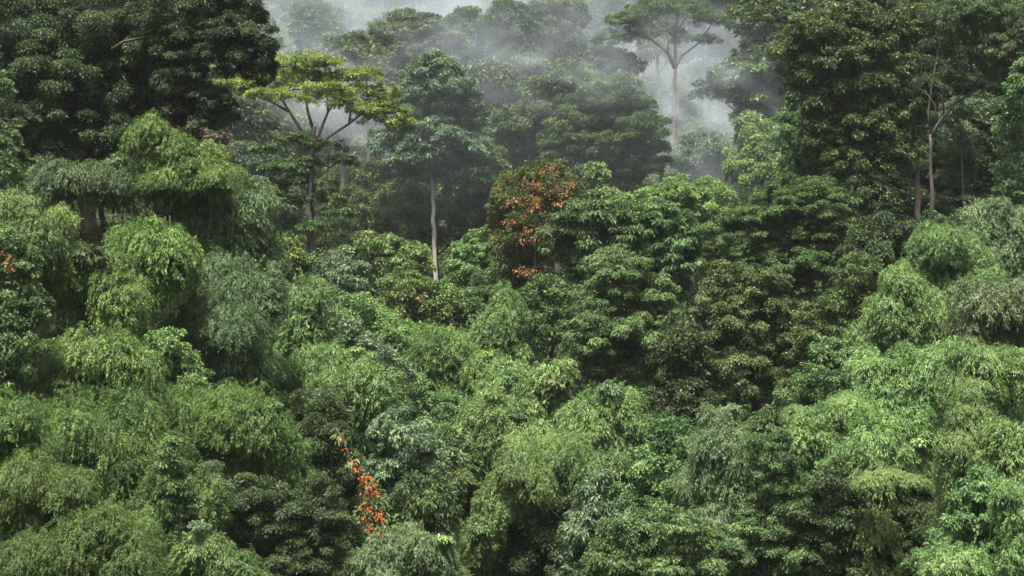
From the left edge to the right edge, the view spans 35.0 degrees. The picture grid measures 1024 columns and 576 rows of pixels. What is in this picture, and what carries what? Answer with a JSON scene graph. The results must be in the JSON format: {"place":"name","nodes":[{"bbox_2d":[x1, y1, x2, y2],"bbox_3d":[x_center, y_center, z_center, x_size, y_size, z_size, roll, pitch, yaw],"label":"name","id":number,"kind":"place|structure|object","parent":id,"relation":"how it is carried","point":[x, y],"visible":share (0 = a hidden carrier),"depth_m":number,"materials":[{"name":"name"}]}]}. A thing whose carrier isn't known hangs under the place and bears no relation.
{"place":"outdoors","nodes":[
{"label":"outdoors","id":0,"kind":"place"},
{"bbox_2d":[0,0,1021,575],"bbox_3d":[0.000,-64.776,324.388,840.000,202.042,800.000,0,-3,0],"label":"terrain","id":1,"kind":"structure","parent":0,"point":[664,74],"depth_m":190.38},
{"bbox_2d":[0,225,55,537],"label":"creeper","id":2,"kind":"object","parent":1,"relation":"on","point":[13,323],"visible":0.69,"depth_m":51.70,"materials":[{"name":"green plant"}]},
{"bbox_2d":[0,383,69,574],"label":"bamboo clump","id":3,"kind":"object","parent":1,"relation":"on","point":[19,428],"visible":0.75,"depth_m":46.46,"materials":[{"name":"green plant"}]},
{"bbox_2d":[0,183,94,451],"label":"bamboo clump","id":4,"kind":"object","parent":1,"relation":"on","point":[19,213],"visible":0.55,"depth_m":56.88,"materials":[{"name":"green plant"}]},
{"bbox_2d":[0,442,104,571],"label":"bamboo clump","id":5,"kind":"object","parent":1,"relation":"on","point":[37,494],"visible":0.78,"depth_m":45.34,"materials":[{"name":"green plant"}]},
{"bbox_2d":[14,151,160,338],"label":"bamboo clump","id":6,"kind":"object","parent":1,"relation":"on","point":[104,183],"visible":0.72,"depth_m":65.68,"materials":[{"name":"green plant"}]},
{"bbox_2d":[0,497,181,575],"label":"bamboo clump","id":7,"kind":"object","parent":1,"relation":"on","point":[100,546],"visible":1,"depth_m":44.10,"materials":[{"name":"green plant"}]},
{"bbox_2d":[19,201,166,448],"bbox_3d":[-15.437,2.150,58.919,5.854,10.420,4.779,0,-3,0],"label":"bamboo clump","id":8,"kind":"object","parent":1,"relation":"on","point":[96,279],"visible":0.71,"depth_m":57.67,"materials":[{"name":"green plant"}]},
{"bbox_2d":[28,379,171,539],"bbox_3d":[-13.326,5.915,52.720,4.924,5.937,5.125,0,-3,0],"label":"bamboo clump","id":9,"kind":"object","parent":1,"relation":"on","point":[115,449],"visible":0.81,"depth_m":51.54,"materials":[{"name":"green plant"}]},
{"bbox_2d":[0,0,210,338],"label":"broadleaf tree","id":10,"kind":"object","parent":1,"relation":"on","point":[40,51],"visible":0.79,"depth_m":71.24,"materials":[{"name":"green plant"}]},
{"bbox_2d":[22,315,198,509],"bbox_3d":[-13.543,4.700,54.842,5.769,7.475,4.962,0,-3,0],"label":"bamboo clump","id":11,"kind":"object","parent":1,"relation":"on","point":[103,359],"visible":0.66,"depth_m":53.26,"materials":[{"name":"green plant"}]},
{"bbox_2d":[101,211,208,493],"bbox_3d":[-13.186,3.062,60.923,4.160,11.799,4.802,0,-3,0],"label":"bamboo clump","id":12,"kind":"object","parent":1,"relation":"on","point":[169,261],"visible":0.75,"depth_m":59.75,"materials":[{"name":"green plant"}]},
{"bbox_2d":[142,325,214,464],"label":"shrub","id":13,"kind":"object","parent":1,"relation":"on","point":[182,362],"visible":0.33,"depth_m":55.64,"materials":[{"name":"green plant"}]},
{"bbox_2d":[154,430,206,575],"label":"tree","id":14,"kind":"object","parent":1,"relation":"on","point":[181,489],"visible":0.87,"depth_m":48.03,"materials":[{"name":"green plant"}]},
{"bbox_2d":[126,426,236,575],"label":"bamboo clump","id":15,"kind":"object","parent":1,"relation":"on","point":[216,513],"visible":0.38,"depth_m":50.04,"materials":[{"name":"green plant"}]},
{"bbox_2d":[117,107,253,392],"bbox_3d":[-13.304,0.523,65.800,6.046,15.357,4.772,0,-3,0],"label":"bamboo clump","id":16,"kind":"object","parent":1,"relation":"on","point":[190,166],"visible":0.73,"depth_m":64.80,"materials":[{"name":"green plant"}]},
{"bbox_2d":[91,0,280,334],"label":"broadleaf tree","id":17,"kind":"object","parent":1,"relation":"on","point":[231,29],"visible":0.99,"depth_m":69.01,"materials":[{"name":"green plant"}]},
{"bbox_2d":[142,176,298,409],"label":"bamboo clump","id":18,"kind":"object","parent":1,"relation":"on","point":[248,215],"visible":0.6,"depth_m":66.45,"materials":[{"name":"green plant"}]},
{"bbox_2d":[168,519,272,575],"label":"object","id":19,"kind":"object","parent":1,"relation":"on","point":[212,554],"visible":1,"depth_m":45.38,"materials":[{"name":"green plant"}]},
{"bbox_2d":[158,245,297,536],"bbox_3d":[-11.065,4.594,62.084,6.408,12.482,5.833,0,-3,0],"label":"bamboo clump","id":20,"kind":"object","parent":1,"relation":"on","point":[233,311],"visible":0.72,"depth_m":61.29,"materials":[{"name":"green plant"}]},
{"bbox_2d":[188,89,288,159],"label":"forest tree","id":21,"kind":"object","parent":1,"relation":"on","point":[260,120],"visible":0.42,"depth_m":146.88,"materials":[{"name":"green plant"}]},
{"bbox_2d":[147,376,354,575],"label":"bamboo clump","id":22,"kind":"object","parent":1,"relation":"on","point":[248,432],"visible":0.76,"depth_m":54.06,"materials":[{"name":"green plant"}]},
{"bbox_2d":[206,471,359,575],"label":"tree","id":23,"kind":"object","parent":1,"relation":"on","point":[280,548],"visible":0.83,"depth_m":52.15,"materials":[{"name":"green plant"}]},
{"bbox_2d":[248,270,356,530],"bbox_3d":[-8.651,5.965,65.760,5.612,13.337,5.161,-1,-4,20],"label":"bamboo clump","id":24,"kind":"object","parent":1,"relation":"on","point":[302,337],"visible":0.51,"depth_m":64.55,"materials":[{"name":"green plant"}]},
{"bbox_2d":[248,130,363,286],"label":"umbrella tree","id":25,"kind":"object","parent":1,"relation":"on","point":[310,225],"visible":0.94,"depth_m":108.76,"materials":[{"name":"green plant"}]},
{"bbox_2d":[209,49,418,285],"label":"umbrella tree","id":26,"kind":"object","parent":1,"relation":"on","point":[337,90],"visible":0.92,"depth_m":110.45,"materials":[{"name":"green plant"}]},
{"bbox_2d":[284,0,346,49],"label":"forest tree","id":27,"kind":"object","parent":1,"relation":"on","point":[314,21],"visible":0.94,"depth_m":205.88,"materials":[{"name":"green plant"}]},
{"bbox_2d":[283,384,376,575],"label":"creeper","id":28,"kind":"object","parent":1,"relation":"on","point":[319,417],"visible":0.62,"depth_m":56.23,"materials":[{"name":"green plant"}]},
{"bbox_2d":[295,61,386,232],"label":"forest tree","id":29,"kind":"object","parent":1,"relation":"on","point":[337,117],"visible":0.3,"depth_m":152.09,"materials":[{"name":"green plant"}]},
{"bbox_2d":[313,244,376,342],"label":"shrub","id":30,"kind":"object","parent":1,"relation":"on","point":[336,270],"visible":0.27,"depth_m":101.41,"materials":[{"name":"green plant"}]},
{"bbox_2d":[301,29,399,189],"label":"forest tree","id":31,"kind":"object","parent":1,"relation":"on","point":[351,49],"visible":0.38,"depth_m":161.38,"materials":[{"name":"green plant"}]},
{"bbox_2d":[304,346,415,575],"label":"bamboo clump","id":32,"kind":"object","parent":1,"relation":"on","point":[361,391],"visible":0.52,"depth_m":61.91,"materials":[{"name":"green plant"}]},
{"bbox_2d":[318,316,418,573],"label":"broadleaf tree","id":33,"kind":"object","parent":1,"relation":"on","point":[355,335],"visible":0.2,"depth_m":69.57,"materials":[{"name":"green plant"}]},
{"bbox_2d":[326,292,428,405],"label":"shrub","id":34,"kind":"object","parent":1,"relation":"on","point":[386,324],"visible":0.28,"depth_m":87.31,"materials":[{"name":"green plant"}]},
{"bbox_2d":[324,229,437,335],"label":"shrub","id":35,"kind":"object","parent":1,"relation":"on","point":[368,245],"visible":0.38,"depth_m":109.19,"materials":[{"name":"green plant"}]},
{"bbox_2d":[357,403,452,546],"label":"shrub","id":36,"kind":"object","parent":1,"relation":"on","point":[394,463],"visible":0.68,"depth_m":57.30,"materials":[{"name":"green plant"}]},
{"bbox_2d":[342,513,474,575],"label":"bamboo clump","id":37,"kind":"object","parent":1,"relation":"on","point":[414,552],"visible":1,"depth_m":52.21,"materials":[{"name":"green plant"}]},
{"bbox_2d":[358,260,464,416],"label":"shrub","id":38,"kind":"object","parent":1,"relation":"on","point":[420,298],"visible":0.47,"depth_m":97.53,"materials":[{"name":"green plant"}]},
{"bbox_2d":[363,7,467,185],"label":"broadleaf tree","id":39,"kind":"object","parent":1,"relation":"on","point":[390,29],"visible":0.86,"depth_m":172.13,"materials":[{"name":"green plant"}]},
{"bbox_2d":[323,144,521,282],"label":"broadleaf tree","id":40,"kind":"object","parent":1,"relation":"on","point":[381,214],"visible":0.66,"depth_m":128.46,"materials":[{"name":"green plant"}]},
{"bbox_2d":[378,468,466,575],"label":"shrub","id":41,"kind":"object","parent":1,"relation":"on","point":[432,506],"visible":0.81,"depth_m":54.99,"materials":[{"name":"green plant"}]},
{"bbox_2d":[369,372,484,575],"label":"shrub","id":42,"kind":"object","parent":1,"relation":"on","point":[428,398],"visible":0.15,"depth_m":73.19,"materials":[{"name":"green plant"}]},
{"bbox_2d":[364,48,498,310],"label":"broadleaf tree","id":43,"kind":"object","parent":1,"relation":"on","point":[418,158],"visible":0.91,"depth_m":124.70,"materials":[{"name":"green plant"}]},
{"bbox_2d":[400,320,505,514],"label":"bamboo clump","id":44,"kind":"object","parent":1,"relation":"on","point":[462,364],"visible":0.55,"depth_m":81.07,"materials":[{"name":"green plant"}]},
{"bbox_2d":[440,226,500,341],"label":"shrub","id":45,"kind":"object","parent":1,"relation":"on","point":[460,267],"visible":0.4,"depth_m":103.25,"materials":[{"name":"green plant"}]},
{"bbox_2d":[437,244,540,366],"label":"shrub","id":46,"kind":"object","parent":1,"relation":"on","point":[478,298],"visible":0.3,"depth_m":99.69,"materials":[{"name":"green plant"}]},
{"bbox_2d":[441,0,539,103],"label":"broadleaf tree","id":47,"kind":"object","parent":1,"relation":"on","point":[498,21],"visible":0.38,"depth_m":176.20,"materials":[{"name":"green plant"}]},
{"bbox_2d":[439,385,543,575],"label":"bamboo clump","id":48,"kind":"object","parent":1,"relation":"on","point":[483,425],"visible":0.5,"depth_m":68.98,"materials":[{"name":"green plant"}]},
{"bbox_2d":[443,41,544,167],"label":"forest tree","id":49,"kind":"object","parent":1,"relation":"on","point":[503,75],"visible":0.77,"depth_m":162.87,"materials":[{"name":"green plant"}]},
{"bbox_2d":[464,279,546,468],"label":"bamboo clump","id":50,"kind":"object","parent":1,"relation":"on","point":[499,329],"visible":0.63,"depth_m":87.44,"materials":[{"name":"green plant"}]},
{"bbox_2d":[454,433,558,575],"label":"bamboo clump","id":51,"kind":"object","parent":1,"relation":"on","point":[521,487],"visible":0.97,"depth_m":58.10,"materials":[{"name":"green plant"}]},
{"bbox_2d":[0,0,1023,575],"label":"undergrowth","id":52,"kind":"object","parent":1,"relation":"on","point":[708,128],"visible":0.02,"depth_m":171.12,"materials":[{"name":"green plant"}]},
{"bbox_2d":[482,156,590,368],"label":"broadleaf tree","id":53,"kind":"object","parent":1,"relation":"on","point":[527,198],"visible":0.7,"depth_m":97.49,"materials":[{"name":"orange plant"}]},
{"bbox_2d":[491,0,592,149],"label":"broadleaf tree","id":54,"kind":"object","parent":1,"relation":"on","point":[557,25],"visible":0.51,"depth_m":190.70,"materials":[{"name":"green plant"}]},
{"bbox_2d":[483,483,606,575],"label":"shrub","id":55,"kind":"object","parent":1,"relation":"on","point":[543,544],"visible":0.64,"depth_m":58.64,"materials":[{"name":"green plant"}]},
{"bbox_2d":[502,355,590,529],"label":"bamboo clump","id":56,"kind":"object","parent":1,"relation":"on","point":[552,384],"visible":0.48,"depth_m":70.19,"materials":[{"name":"green plant"}]},
{"bbox_2d":[511,273,591,364],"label":"broadleaf tree","id":57,"kind":"object","parent":1,"relation":"on","point":[545,302],"visible":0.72,"depth_m":88.28,"materials":[{"name":"green plant"}]},
{"bbox_2d":[495,55,611,273],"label":"broadleaf tree","id":58,"kind":"object","parent":1,"relation":"on","point":[561,77],"visible":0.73,"depth_m":145.93,"materials":[{"name":"green plant"}]},
{"bbox_2d":[503,426,617,575],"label":"bamboo clump","id":59,"kind":"object","parent":1,"relation":"on","point":[567,464],"visible":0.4,"depth_m":60.44,"materials":[{"name":"green plant"}]},
{"bbox_2d":[543,468,633,575],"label":"shrub","id":60,"kind":"object","parent":1,"relation":"on","point":[585,515],"visible":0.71,"depth_m":56.50,"materials":[{"name":"green plant"}]},
{"bbox_2d":[534,197,657,416],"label":"broadleaf tree","id":61,"kind":"object","parent":1,"relation":"on","point":[589,232],"visible":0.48,"depth_m":91.34,"materials":[{"name":"green plant"}]},
{"bbox_2d":[550,377,659,572],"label":"bamboo clump","id":62,"kind":"object","parent":1,"relation":"on","point":[614,424],"visible":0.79,"depth_m":65.18,"materials":[{"name":"green plant"}]},
{"bbox_2d":[536,69,674,295],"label":"broadleaf tree","id":63,"kind":"object","parent":1,"relation":"on","point":[620,135],"visible":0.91,"depth_m":135.29,"materials":[{"name":"green plant"}]},
{"bbox_2d":[557,248,687,393],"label":"broadleaf tree","id":64,"kind":"object","parent":1,"relation":"on","point":[621,360],"visible":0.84,"depth_m":79.36,"materials":[{"name":"green plant"}]},
{"bbox_2d":[566,508,702,575],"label":"creeper","id":65,"kind":"object","parent":1,"relation":"on","point":[621,558],"visible":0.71,"depth_m":54.26,"materials":[{"name":"green plant"}]},
{"bbox_2d":[607,412,696,532],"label":"shrub","id":66,"kind":"object","parent":1,"relation":"on","point":[656,457],"visible":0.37,"depth_m":62.19,"materials":[{"name":"green plant"}]},
{"bbox_2d":[589,0,731,177],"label":"umbrella tree","id":67,"kind":"object","parent":1,"relation":"on","point":[665,6],"visible":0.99,"depth_m":152.30,"materials":[{"name":"green plant"}]},
{"bbox_2d":[617,197,708,443],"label":"broadleaf tree","id":68,"kind":"object","parent":1,"relation":"on","point":[671,244],"visible":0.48,"depth_m":90.39,"materials":[{"name":"green plant"}]},
{"bbox_2d":[645,313,719,446],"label":"broadleaf tree","id":69,"kind":"object","parent":1,"relation":"on","point":[689,393],"visible":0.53,"depth_m":73.42,"materials":[{"name":"green plant"}]},
{"bbox_2d":[637,504,728,575],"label":"shrub","id":70,"kind":"object","parent":1,"relation":"on","point":[685,530],"visible":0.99,"depth_m":52.37,"materials":[{"name":"green plant"}]},
{"bbox_2d":[644,173,737,356],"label":"broadleaf tree","id":71,"kind":"object","parent":1,"relation":"on","point":[692,196],"visible":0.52,"depth_m":112.01,"materials":[{"name":"green plant"}]},
{"bbox_2d":[656,129,745,197],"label":"broadleaf tree","id":72,"kind":"object","parent":1,"relation":"on","point":[707,158],"visible":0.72,"depth_m":150.05,"materials":[{"name":"green plant"}]},
{"bbox_2d":[668,401,787,575],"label":"bamboo clump","id":73,"kind":"object","parent":1,"relation":"on","point":[721,472],"visible":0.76,"depth_m":57.09,"materials":[{"name":"green plant"}]},
{"bbox_2d":[686,53,779,192],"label":"forest tree","id":74,"kind":"object","parent":1,"relation":"on","point":[763,73],"visible":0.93,"depth_m":151.30,"materials":[{"name":"green plant"}]},
{"bbox_2d":[684,259,810,526],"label":"broadleaf tree","id":75,"kind":"object","parent":1,"relation":"on","point":[748,362],"visible":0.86,"depth_m":74.95,"materials":[{"name":"green plant"}]},
{"bbox_2d":[716,1,799,183],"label":"broadleaf tree","id":76,"kind":"object","parent":1,"relation":"on","point":[762,23],"visible":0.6,"depth_m":152.56,"materials":[{"name":"green plant"}]},
{"bbox_2d":[721,109,801,210],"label":"broadleaf tree","id":77,"kind":"object","parent":1,"relation":"on","point":[759,164],"visible":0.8,"depth_m":134.01,"materials":[{"name":"green plant"}]},
{"bbox_2d":[696,428,829,575],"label":"shrub","id":78,"kind":"object","parent":1,"relation":"on","point":[767,536],"visible":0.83,"depth_m":55.30,"materials":[{"name":"green plant"}]},
{"bbox_2d":[713,172,864,404],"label":"broadleaf tree","id":79,"kind":"object","parent":1,"relation":"on","point":[804,202],"visible":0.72,"depth_m":91.58,"materials":[{"name":"green plant"}]},
{"bbox_2d":[770,95,856,317],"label":"broadleaf tree","id":80,"kind":"object","parent":1,"relation":"on","point":[791,154],"visible":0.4,"depth_m":99.89,"materials":[{"name":"green plant"}]},
{"bbox_2d":[767,389,874,575],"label":"bamboo clump","id":81,"kind":"object","parent":1,"relation":"on","point":[818,428],"visible":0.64,"depth_m":58.38,"materials":[{"name":"green plant"}]},
{"bbox_2d":[773,251,884,489],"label":"shrub","id":82,"kind":"object","parent":1,"relation":"on","point":[851,293],"visible":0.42,"depth_m":71.73,"materials":[{"name":"green plant"}]},
{"bbox_2d":[790,335,879,507],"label":"shrub","id":83,"kind":"object","parent":1,"relation":"on","point":[822,382],"visible":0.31,"depth_m":65.50,"materials":[{"name":"green plant"}]},
{"bbox_2d":[779,458,900,575],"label":"tree","id":84,"kind":"object","parent":1,"relation":"on","point":[836,557],"visible":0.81,"depth_m":54.86,"materials":[{"name":"green plant"}]},
{"bbox_2d":[764,0,953,219],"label":"broadleaf tree","id":85,"kind":"object","parent":1,"relation":"on","point":[866,55],"visible":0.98,"depth_m":94.98,"materials":[{"name":"green plant"}]},
{"bbox_2d":[796,397,939,575],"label":"bamboo clump","id":86,"kind":"object","parent":1,"relation":"on","point":[902,438],"visible":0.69,"depth_m":56.30,"materials":[{"name":"green plant"}]},
{"bbox_2d":[837,451,932,575],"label":"bamboo clump","id":87,"kind":"object","parent":1,"relation":"on","point":[876,482],"visible":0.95,"depth_m":54.21,"materials":[{"name":"green plant"}]},
{"bbox_2d":[826,208,966,354],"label":"shrub","id":88,"kind":"object","parent":1,"relation":"on","point":[887,240],"visible":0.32,"depth_m":85.73,"materials":[{"name":"green plant"}]},
{"bbox_2d":[839,260,958,453],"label":"bamboo clump","id":89,"kind":"object","parent":1,"relation":"on","point":[901,307],"visible":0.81,"depth_m":67.93,"materials":[{"name":"green plant"}]},
{"bbox_2d":[861,472,948,575],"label":"shrub","id":90,"kind":"object","parent":1,"relation":"on","point":[911,513],"visible":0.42,"depth_m":55.70,"materials":[{"name":"green plant"}]},
{"bbox_2d":[846,333,966,550],"bbox_3d":[15.028,6.891,61.509,5.662,10.287,5.030,0,-3,0],"label":"bamboo clump","id":91,"kind":"object","parent":1,"relation":"on","point":[914,376],"visible":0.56,"depth_m":60.38,"materials":[{"name":"green plant"}]},
{"bbox_2d":[829,88,1023,266],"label":"broadleaf tree","id":92,"kind":"object","parent":1,"relation":"on","point":[882,197],"visible":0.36,"depth_m":102.65,"materials":[{"name":"green plant"}]},
{"bbox_2d":[875,15,1023,224],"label":"broadleaf tree","id":93,"kind":"object","parent":1,"relation":"on","point":[927,46],"visible":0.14,"depth_m":113.55,"materials":[{"name":"green plant"}]},
{"bbox_2d":[890,219,1009,418],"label":"bamboo clump","id":94,"kind":"object","parent":1,"relation":"on","point":[950,251],"visible":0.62,"depth_m":71.62,"materials":[{"name":"green plant"}]},
{"bbox_2d":[915,533,993,575],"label":"bamboo clump","id":95,"kind":"object","parent":1,"relation":"on","point":[958,562],"visible":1,"depth_m":45.32,"materials":[{"name":"green plant"}]},
{"bbox_2d":[926,96,989,245],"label":"shrub","id":96,"kind":"object","parent":1,"relation":"on","point":[973,106],"visible":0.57,"depth_m":100.59,"materials":[{"name":"green plant"}]},
{"bbox_2d":[900,463,1022,575],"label":"creeper","id":97,"kind":"object","parent":1,"relation":"on","point":[960,524],"visible":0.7,"depth_m":49.28,"materials":[{"name":"green plant"}]},
{"bbox_2d":[918,375,1008,550],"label":"bamboo clump","id":98,"kind":"object","parent":1,"relation":"on","point":[972,406],"visible":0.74,"depth_m":52.51,"materials":[{"name":"green plant"}]},
{"bbox_2d":[917,0,1023,218],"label":"broadleaf tree","id":99,"kind":"object","parent":1,"relation":"on","point":[1002,15],"visible":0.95,"depth_m":93.32,"materials":[{"name":"green plant"}]},
{"bbox_2d":[932,268,1023,466],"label":"bamboo clump","id":100,"kind":"object","parent":1,"relation":"on","point":[989,314],"visible":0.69,"depth_m":65.28,"materials":[{"name":"green plant"}]},
{"bbox_2d":[932,334,1023,552],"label":"bamboo clump","id":101,"kind":"object","parent":1,"relation":"on","point":[984,361],"visible":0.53,"depth_m":57.41,"materials":[{"name":"green plant"}]},
{"bbox_2d":[958,194,1023,409],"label":"bamboo clump","id":102,"kind":"object","parent":1,"relation":"on","point":[999,222],"visible":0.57,"depth_m":74.83,"materials":[{"name":"green plant"}]},
{"bbox_2d":[962,415,1023,575],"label":"bamboo clump","id":103,"kind":"object","parent":1,"relation":"on","point":[1003,441],"visible":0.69,"depth_m":51.11,"materials":[{"name":"green plant"}]},
{"bbox_2d":[963,473,1023,575],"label":"bamboo clump","id":104,"kind":"object","parent":1,"relation":"on","point":[1006,502],"visible":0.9,"depth_m":47.50,"materials":[{"name":"green plant"}]},
{"bbox_2d":[989,56,1023,281],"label":"shrub","id":105,"kind":"object","parent":1,"relation":"on","point":[1006,119],"visible":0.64,"depth_m":91.16,"materials":[{"name":"green plant"}]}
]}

